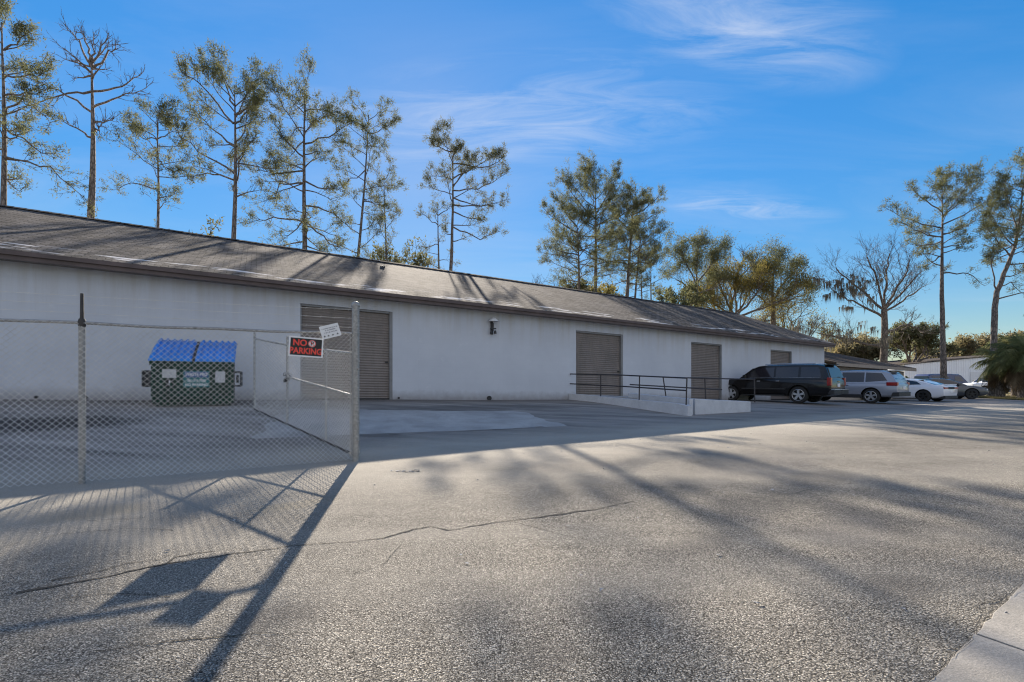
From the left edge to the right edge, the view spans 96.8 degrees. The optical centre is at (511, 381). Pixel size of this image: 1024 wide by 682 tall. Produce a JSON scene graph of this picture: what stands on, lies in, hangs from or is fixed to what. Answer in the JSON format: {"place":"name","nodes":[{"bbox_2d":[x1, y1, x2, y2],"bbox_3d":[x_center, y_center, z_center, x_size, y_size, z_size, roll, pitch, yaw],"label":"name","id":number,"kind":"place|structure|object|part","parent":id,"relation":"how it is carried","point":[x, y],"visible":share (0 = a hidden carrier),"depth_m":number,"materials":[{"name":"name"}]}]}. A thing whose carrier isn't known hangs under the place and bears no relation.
{"place":"outdoors","nodes":[
{"label":"outdoors","id":0,"kind":"place"},
{"bbox_2d":[250,409,565,438],"bbox_3d":[-2.462,0.912,11.576,7.140,0.426,3.489,0,0,-26],"label":"concrete apron","id":1,"kind":"object","parent":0,"point":[387,421],"visible":0.9,"depth_m":11.21,"materials":[{"name":"grey concrete"}]},
{"bbox_2d":[0,391,1023,681],"bbox_3d":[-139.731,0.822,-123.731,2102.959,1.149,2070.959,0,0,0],"label":"asphalt lot","id":2,"kind":"structure","parent":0,"point":[686,569],"depth_m":3.60,"materials":[{"name":"grey asphalt"}]},
{"bbox_2d":[34,593,169,601],"bbox_3d":[-2.470,1.308,2.781,0.754,0.007,0.085,0,0,-6],"label":"pavement crack","id":3,"kind":"object","parent":2,"relation":"on","point":[109,593],"visible":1,"depth_m":2.81,"materials":[{"name":"grey asphalt"}]},
{"bbox_2d":[51,559,159,580],"bbox_3d":[-2.809,1.298,3.180,0.578,0.002,0.081,0,0,-39],"label":"pavement crack","id":4,"kind":"object","parent":2,"relation":"on","point":[100,570],"visible":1,"depth_m":3.12,"materials":[{"name":"grey asphalt"}]},
{"bbox_2d":[0,291,359,487],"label":"chain link fence","id":5,"kind":"object","parent":2,"relation":"on","point":[82,322],"visible":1,"depth_m":5.92,"materials":[{"name":"metal"}]},
{"bbox_2d":[253,332,358,453],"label":"chain link gate","id":6,"kind":"structure","parent":5,"relation":"attached to","point":[287,403],"depth_m":8.50,"materials":[{"name":"metal"}]},
{"bbox_2d":[288,336,323,357],"bbox_3d":[-3.030,-0.513,6.694,0.464,0.292,0.014,3,-2,-27],"label":"no parking sign","id":7,"kind":"object","parent":5,"relation":"attached to","point":[305,347],"visible":1,"depth_m":6.69,"materials":[{"name":"black metal"}]},
{"bbox_2d":[319,323,340,339],"bbox_3d":[-2.729,-0.764,6.832,0.276,0.196,0.008,-19,8,-26],"label":"notice sign","id":8,"kind":"object","parent":5,"relation":"attached to","point":[329,331],"visible":1,"depth_m":6.83,"materials":[{"name":"grey"}]},
{"bbox_2d":[167,551,209,562],"bbox_3d":[-2.428,1.300,3.411,0.100,0.002,0.299,0,0,38],"label":"pavement crack","id":9,"kind":"object","parent":2,"relation":"on","point":[184,555],"visible":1,"depth_m":3.40,"materials":[{"name":"grey asphalt"}]},
{"bbox_2d":[95,632,287,650],"bbox_3d":[-1.590,1.317,2.327,0.936,0.003,0.055,0,0,-9],"label":"pavement crack","id":10,"kind":"object","parent":2,"relation":"on","point":[195,638],"visible":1,"depth_m":2.34,"materials":[{"name":"grey asphalt"}]},
{"bbox_2d":[142,338,242,405],"bbox_3d":[-8.164,-0.280,11.763,2.039,1.724,1.310,0,0,-29],"label":"dumpster","id":11,"kind":"object","parent":2,"relation":"on","point":[199,372],"visible":0.85,"depth_m":11.34,"materials":[{"name":"green metal"}]},
{"bbox_2d":[16,501,630,593],"bbox_3d":[-0.905,1.282,3.876,4.815,0.041,0.239,0,0,-24],"label":"pavement crack","id":12,"kind":"object","parent":2,"relation":"on","point":[279,547],"visible":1,"depth_m":3.47,"materials":[{"name":"grey asphalt"}]},
{"bbox_2d":[0,204,835,399],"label":"warehouse","id":13,"kind":"structure","parent":2,"relation":"on","point":[424,332],"depth_m":15.90,"materials":[{"name":"white paint"}]},
{"bbox_2d":[300,304,391,399],"bbox_3d":[-5.479,-0.927,15.215,2.916,3.143,0.123,0,0,-29],"label":"roll up door","id":14,"kind":"structure","parent":13,"relation":"in","point":[375,327],"depth_m":15.45,"materials":[{"name":"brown metal"}]},
{"bbox_2d":[488,318,498,334],"bbox_3d":[-0.716,-2.171,17.590,0.420,0.640,0.414,0,0,-29],"label":"wall lamp","id":15,"kind":"object","parent":13,"relation":"attached to","point":[492,328],"visible":1,"depth_m":17.60,"materials":[{"name":"metal"}]},
{"bbox_2d":[576,331,622,395],"bbox_3d":[3.918,-0.695,20.451,2.691,3.089,0.123,0,0,-29],"label":"roll up door","id":16,"kind":"structure","parent":13,"relation":"in","point":[596,353],"depth_m":20.51,"materials":[{"name":"brown metal"}]},
{"bbox_2d":[691,342,721,399],"bbox_3d":[10.204,-0.537,23.958,2.419,3.043,0.123,0,0,-29],"label":"roll up door","id":17,"kind":"structure","parent":13,"relation":"in","point":[706,358],"depth_m":24.06,"materials":[{"name":"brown metal"}]},
{"bbox_2d":[771,350,791,399],"bbox_3d":[16.044,-0.393,27.214,2.169,3.009,0.123,0,0,-29],"label":"roll up door","id":18,"kind":"structure","parent":13,"relation":"in","point":[777,356],"depth_m":27.31,"materials":[{"name":"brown metal"}]},
{"bbox_2d":[10,422,1007,617],"bbox_3d":[1.043,0.991,7.104,15.782,0.643,9.775,0,0,0],"label":"pavement debris","id":19,"kind":"object","parent":2,"relation":"on","point":[530,545],"visible":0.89,"depth_m":4.81,"materials":[{"name":"concrete"}]},
{"bbox_2d":[569,393,750,415],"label":"loading ramp","id":20,"kind":"structure","parent":2,"relation":"on","point":[672,405],"depth_m":16.01,"materials":[{"name":"paint"}]},
{"bbox_2d":[570,373,687,404],"bbox_3d":[4.088,0.233,17.213,0.048,1.206,5.827,0,0,-34],"label":"ramp handrail","id":21,"kind":"object","parent":20,"relation":"on","point":[639,376],"visible":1,"depth_m":16.45,"materials":[{"name":"metal"}]},
{"bbox_2d":[630,376,754,401],"bbox_3d":[6.719,0.247,17.026,4.611,1.025,0.048,0,0,4],"label":"ramp handrail","id":22,"kind":"object","parent":20,"relation":"on","point":[664,386],"visible":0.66,"depth_m":16.98,"materials":[{"name":"metal"}]},
{"bbox_2d":[702,483,848,502],"bbox_3d":[3.129,1.265,5.192,2.464,0.007,0.107,0,0,-22],"label":"pavement crack","id":23,"kind":"object","parent":2,"relation":"on","point":[781,494],"visible":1,"depth_m":5.17,"materials":[{"name":"grey asphalt"}]},
{"bbox_2d":[728,363,848,402],"bbox_3d":[13.780,0.059,23.720,2.340,1.950,5.800,0,0,-37],"label":"parked suv","id":24,"kind":"object","parent":2,"relation":"on","point":[802,382],"visible":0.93,"depth_m":22.29,"materials":[{"name":"black paint"}]},
{"bbox_3d":[12.812,-0.486,23.552,0.150,0.500,1.460,0,0,-37],"label":"side window","id":25,"kind":"part","parent":24,"relation":"part of","materials":[{"name":"black glass"}]},
{"bbox_3d":[13.612,-0.486,22.495,0.150,0.500,1.030,0,0,-37],"label":"side window","id":26,"kind":"part","parent":24,"relation":"part of","materials":[{"name":"black glass"}]},
{"bbox_3d":[14.244,-0.481,21.657,0.148,0.490,0.870,0,0,-37],"label":"side window","id":27,"kind":"part","parent":24,"relation":"part of","materials":[{"name":"black glass"}]},
{"bbox_3d":[15.362,-0.418,21.629,1.636,0.464,0.208,0,0,-37],"label":"rear window","id":28,"kind":"part","parent":24,"relation":"part of","materials":[{"name":"blue glass"}]},
{"bbox_2d":[789,228,937,369],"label":"bare oak","id":29,"kind":"object","parent":2,"relation":"on","point":[883,344],"visible":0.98,"depth_m":46.82,"materials":[{"name":"brown plant"}]},
{"bbox_2d":[821,369,910,402],"bbox_3d":[18.973,0.222,25.651,2.280,1.800,4.990,0,0,-35],"label":"parked crossover","id":30,"kind":"object","parent":2,"relation":"on","point":[872,385],"visible":0.49,"depth_m":24.05,"materials":[{"name":"silver metal"}]},
{"bbox_2d":[842,372,864,381],"bbox_3d":[18.562,-0.268,24.750,0.165,0.520,1.010,0,0,-35],"label":"side window","id":31,"kind":"structure","parent":30,"relation":"in","point":[850,376],"depth_m":24.69,"materials":[{"name":"black glass"}]},
{"bbox_2d":[865,372,885,381],"bbox_3d":[19.155,-0.258,23.902,0.160,0.500,0.920,0,0,-35],"label":"side window","id":32,"kind":"structure","parent":30,"relation":"in","point":[869,376],"depth_m":23.96,"materials":[{"name":"black glass"}]},
{"bbox_2d":[891,378,957,401],"bbox_3d":[26.084,0.503,30.371,2.120,1.495,5.065,0,0,-25],"label":"parked sedan","id":33,"kind":"object","parent":2,"relation":"on","point":[923,390],"visible":0.55,"depth_m":28.50,"materials":[{"name":"white paint"}]},
{"bbox_3d":[25.718,0.036,29.330,0.155,0.330,1.100,0,0,-25],"label":"side window","id":34,"kind":"part","parent":33,"relation":"part of","materials":[{"name":"black glass"}]},
{"bbox_2d":[908,341,959,358],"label":"distant tree","id":35,"kind":"object","parent":2,"relation":"on","point":[919,352],"visible":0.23,"depth_m":87.39,"materials":[{"name":"green plant"}]},
{"bbox_2d":[888,355,988,382],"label":"metal building","id":36,"kind":"structure","parent":2,"relation":"on","point":[960,365],"depth_m":61.59,"materials":[{"name":"white metal"}]},
{"bbox_2d":[970,372,982,382],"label":"overhead door","id":37,"kind":"structure","parent":36,"relation":"in","point":[973,375],"depth_m":61.29,"materials":[{"name":"white metal"}]},
{"bbox_2d":[914,374,967,382],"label":"parked van","id":38,"kind":"object","parent":2,"relation":"on","point":[958,378],"visible":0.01,"depth_m":51.15,"materials":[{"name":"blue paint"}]},
{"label":"rear window","id":39,"kind":"part","parent":38,"relation":"part of","materials":[{"name":"blue glass"}]},
{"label":"side window","id":40,"kind":"part","parent":38,"relation":"part of","materials":[{"name":"grey glass"}]},
{"bbox_2d":[877,155,1010,378],"bbox_3d":[36.874,-9.179,39.454,9.481,21.001,7.228,0,0,-29],"label":"pine tree","id":41,"kind":"object","parent":2,"relation":"on","point":[941,183],"visible":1,"depth_m":39.57,"materials":[{"name":"green plant"}]},
{"bbox_2d":[925,378,988,398],"bbox_3d":[31.553,0.473,33.711,5.075,1.495,2.120,0,0,22],"label":"parked sedan","id":42,"kind":"object","parent":2,"relation":"on","point":[969,391],"visible":0.37,"depth_m":32.43,"materials":[{"name":"grey paint"}]},
{"bbox_3d":[31.642,0.003,32.842,1.160,0.335,0.157,0,0,22],"label":"side window","id":43,"kind":"part","parent":42,"relation":"part of","materials":[{"name":"grey glass"}]},
{"bbox_2d":[948,332,989,356],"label":"distant tree","id":44,"kind":"object","parent":2,"relation":"on","point":[969,345],"visible":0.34,"depth_m":84.75,"materials":[{"name":"green plant"}]},
{"bbox_2d":[924,583,1022,680],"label":"gutter edge crack","id":45,"kind":"object","parent":2,"relation":"on","point":[973,631],"visible":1,"depth_m":2.44,"materials":[{"name":"grey asphalt"}]},
{"bbox_2d":[929,582,1023,681],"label":"gutter pan","id":46,"kind":"object","parent":2,"relation":"on","point":[993,651],"visible":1,"depth_m":2.19,"materials":[{"name":"concrete"}]},
{"bbox_2d":[974,597,1000,621],"bbox_3d":[2.737,1.301,2.624,0.472,0.006,0.079,0,0,-38],"label":"gutter edge crack","id":47,"kind":"object","parent":2,"relation":"on","point":[987,610],"visible":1,"depth_m":2.59,"materials":[{"name":"grey asphalt"}]},
{"bbox_2d":[971,329,1020,342],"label":"distant tree","id":48,"kind":"object","parent":2,"relation":"on","point":[1007,333],"visible":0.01,"depth_m":89.85,"materials":[{"name":"green plant"}]},
{"bbox_2d":[1000,328,1023,338],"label":"distant tree","id":49,"kind":"object","parent":2,"relation":"on","point":[1019,331],"visible":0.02,"depth_m":97.12,"materials":[{"name":"green plant"}]},
{"bbox_2d":[0,0,1023,360],"label":"sky","id":50,"kind":"structure","parent":0,"point":[795,119],"materials":[{"name":"blue"}]},
{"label":"back lawn","id":51,"kind":"structure","parent":0,"visible":0},
{"bbox_2d":[0,0,103,217],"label":"pine tree","id":52,"kind":"object","parent":51,"relation":"on","point":[18,27],"visible":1,"depth_m":23.60,"materials":[{"name":"green plant"}]},
{"bbox_2d":[8,10,153,217],"bbox_3d":[-23.953,-10.104,24.543,8.526,21.192,3.353,0,0,0],"label":"dead pine","id":53,"kind":"object","parent":51,"relation":"on","point":[91,60],"visible":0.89,"depth_m":24.95,"materials":[{"name":"brown plant"}]},
{"bbox_2d":[91,93,204,227],"bbox_3d":[-21.361,-8.443,26.704,5.837,17.982,4.362,0,0,-23],"label":"pine tree","id":54,"kind":"object","parent":51,"relation":"on","point":[134,128],"visible":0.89,"depth_m":26.74,"materials":[{"name":"green plant"}]},
{"bbox_2d":[189,215,223,235],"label":"scrub tree","id":55,"kind":"object","parent":51,"relation":"on","point":[212,228],"depth_m":31.11,"materials":[{"name":"green plant"}]},
{"bbox_2d":[149,37,292,238],"bbox_3d":[-17.831,-9.936,28.050,8.143,21.130,5.879,0,0,0],"label":"pine tree","id":56,"kind":"object","parent":51,"relation":"on","point":[251,106],"visible":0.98,"depth_m":27.48,"materials":[{"name":"green plant"}]},
{"bbox_2d":[237,44,359,252],"bbox_3d":[-14.665,-10.357,30.424,7.936,22.105,6.899,0,0,36],"label":"pine tree","id":57,"kind":"object","parent":51,"relation":"on","point":[328,111],"visible":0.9,"depth_m":30.22,"materials":[{"name":"green plant"}]},
{"bbox_2d":[327,85,409,258],"bbox_3d":[-10.569,-10.153,33.095,5.095,21.858,5.377,0,0,42],"label":"pine tree","id":58,"kind":"object","parent":51,"relation":"on","point":[342,140],"visible":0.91,"depth_m":32.68,"materials":[{"name":"green plant"}]},
{"bbox_2d":[360,154,418,262],"bbox_3d":[-9.985,-8.879,37.091,3.996,19.401,3.826,0,0,30],"label":"pine tree","id":59,"kind":"object","parent":51,"relation":"on","point":[381,249],"visible":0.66,"depth_m":36.79,"materials":[{"name":"green plant"}]},
{"bbox_2d":[351,235,434,266],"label":"scrub tree","id":60,"kind":"object","parent":51,"relation":"on","point":[420,260],"visible":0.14,"depth_m":39.65,"materials":[{"name":"green plant"}]},
{"bbox_2d":[414,199,460,270],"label":"pine tree","id":61,"kind":"object","parent":51,"relation":"on","point":[437,214],"visible":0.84,"depth_m":35.47,"materials":[{"name":"green plant"}]},
{"bbox_2d":[417,115,511,270],"bbox_3d":[-3.681,-9.909,35.687,6.272,21.627,5.958,0,0,-31],"label":"pine tree","id":62,"kind":"object","parent":51,"relation":"on","point":[493,154],"visible":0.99,"depth_m":35.58,"materials":[{"name":"green plant"}]},
{"bbox_2d":[532,270,575,288],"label":"scrub tree","id":63,"kind":"object","parent":51,"relation":"on","point":[573,285],"visible":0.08,"depth_m":43.46,"materials":[{"name":"green plant"}]},
{"bbox_2d":[558,273,592,290],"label":"scrub tree","id":64,"kind":"object","parent":51,"relation":"on","point":[582,285],"visible":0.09,"depth_m":45.09,"materials":[{"name":"green plant"}]},
{"bbox_2d":[536,189,623,292],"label":"pine tree","id":65,"kind":"object","parent":51,"relation":"on","point":[589,214],"visible":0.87,"depth_m":40.98,"materials":[{"name":"green plant"}]},
{"bbox_2d":[544,150,651,291],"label":"pine tree","id":66,"kind":"object","parent":51,"relation":"on","point":[589,169],"visible":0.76,"depth_m":42.71,"materials":[{"name":"green plant"}]},
{"bbox_2d":[589,281,625,295],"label":"scrub tree","id":67,"kind":"object","parent":51,"relation":"on","point":[611,289],"visible":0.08,"depth_m":48.61,"materials":[{"name":"green plant"}]},
{"bbox_2d":[597,176,673,296],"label":"pine tree","id":68,"kind":"object","parent":51,"relation":"on","point":[643,215],"visible":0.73,"depth_m":43.48,"materials":[{"name":"green plant"}]},
{"bbox_2d":[610,212,660,300],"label":"pine tree","id":69,"kind":"object","parent":51,"relation":"on","point":[637,250],"visible":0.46,"depth_m":45.13,"materials":[{"name":"green plant"}]},
{"bbox_2d":[617,228,661,298],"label":"pine tree","id":70,"kind":"object","parent":51,"relation":"on","point":[645,276],"visible":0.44,"depth_m":46.74,"materials":[{"name":"green plant"}]},
{"bbox_2d":[630,241,677,299],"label":"pine tree","id":71,"kind":"object","parent":51,"relation":"on","point":[666,248],"visible":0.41,"depth_m":46.97,"materials":[{"name":"green plant"}]},
{"bbox_2d":[651,279,713,307],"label":"young tree","id":72,"kind":"object","parent":51,"relation":"on","point":[684,294],"visible":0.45,"depth_m":48.37,"materials":[{"name":"green plant"}]},
{"bbox_2d":[658,225,739,306],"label":"oak tree","id":73,"kind":"object","parent":51,"relation":"on","point":[695,259],"visible":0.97,"depth_m":49.83,"materials":[{"name":"green plant"}]},
{"bbox_2d":[701,244,762,312],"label":"bare tree","id":74,"kind":"object","parent":51,"relation":"on","point":[732,292],"visible":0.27,"depth_m":55.84,"materials":[{"name":"plant"}]},
{"bbox_2d":[679,252,822,324],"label":"oak tree","id":75,"kind":"object","parent":51,"relation":"on","point":[737,282],"visible":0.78,"depth_m":52.06,"materials":[{"name":"green plant"}]},
{"bbox_2d":[739,233,828,324],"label":"oak tree","id":76,"kind":"object","parent":51,"relation":"on","point":[781,256],"visible":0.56,"depth_m":54.72,"materials":[{"name":"green plant"}]},
{"bbox_2d":[751,295,844,352],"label":"oak tree","id":77,"kind":"object","parent":51,"relation":"on","point":[783,325],"visible":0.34,"depth_m":56.36,"materials":[{"name":"green plant"}]},
{"bbox_2d":[825,332,872,359],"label":"distant tree","id":78,"kind":"object","parent":51,"relation":"on","point":[864,356],"visible":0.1,"depth_m":82.96,"materials":[{"name":"green plant"}]},
{"bbox_2d":[831,331,903,360],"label":"distant tree","id":79,"kind":"object","parent":51,"relation":"on","point":[859,349],"visible":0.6,"depth_m":82.58,"materials":[{"name":"green plant"}]},
{"bbox_2d":[824,351,916,399],"bbox_3d":[21.913,-0.773,38.842,11.989,5.116,15.840,0,0,-29],"label":"annex","id":80,"kind":"object","parent":51,"relation":"on","point":[845,362],"visible":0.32,"depth_m":32.81,"materials":[{"name":"beige paint"}]},
{"bbox_2d":[877,319,964,364],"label":"distant tree","id":81,"kind":"object","parent":51,"relation":"on","point":[923,341],"visible":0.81,"depth_m":64.44,"materials":[{"name":"green plant"}]},
{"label":"grass verge","id":82,"kind":"structure","parent":0,"visible":0},
{"bbox_2d":[963,378,1010,392],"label":"pickup truck","id":83,"kind":"object","parent":82,"relation":"on","point":[974,382],"visible":0.06,"depth_m":46.59,"materials":[{"name":"white paint"}]},
{"bbox_2d":[969,340,1016,396],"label":"palm tree","id":84,"kind":"object","parent":82,"relation":"on","point":[1002,388],"visible":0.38,"depth_m":35.04,"materials":[{"name":"green plant"}]},
{"bbox_2d":[970,146,1023,395],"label":"pine tree","id":85,"kind":"object","parent":82,"relation":"on","point":[988,225],"visible":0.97,"depth_m":36.94,"materials":[{"name":"green plant"}]},
{"bbox_2d":[977,392,1023,399],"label":"dry grass","id":86,"kind":"structure","parent":82,"relation":"on","point":[999,397],"depth_m":33.23,"materials":[{"name":"plant"}]},
{"bbox_2d":[981,332,1023,395],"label":"palm tree","id":87,"kind":"object","parent":82,"relation":"on","point":[1002,338],"visible":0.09,"depth_m":38.10,"materials":[{"name":"green plant"}]},
{"bbox_2d":[983,332,1023,397],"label":"palm tree","id":88,"kind":"object","parent":82,"relation":"on","point":[1011,359],"visible":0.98,"depth_m":32.98,"materials":[{"name":"green plant"}]}
]}

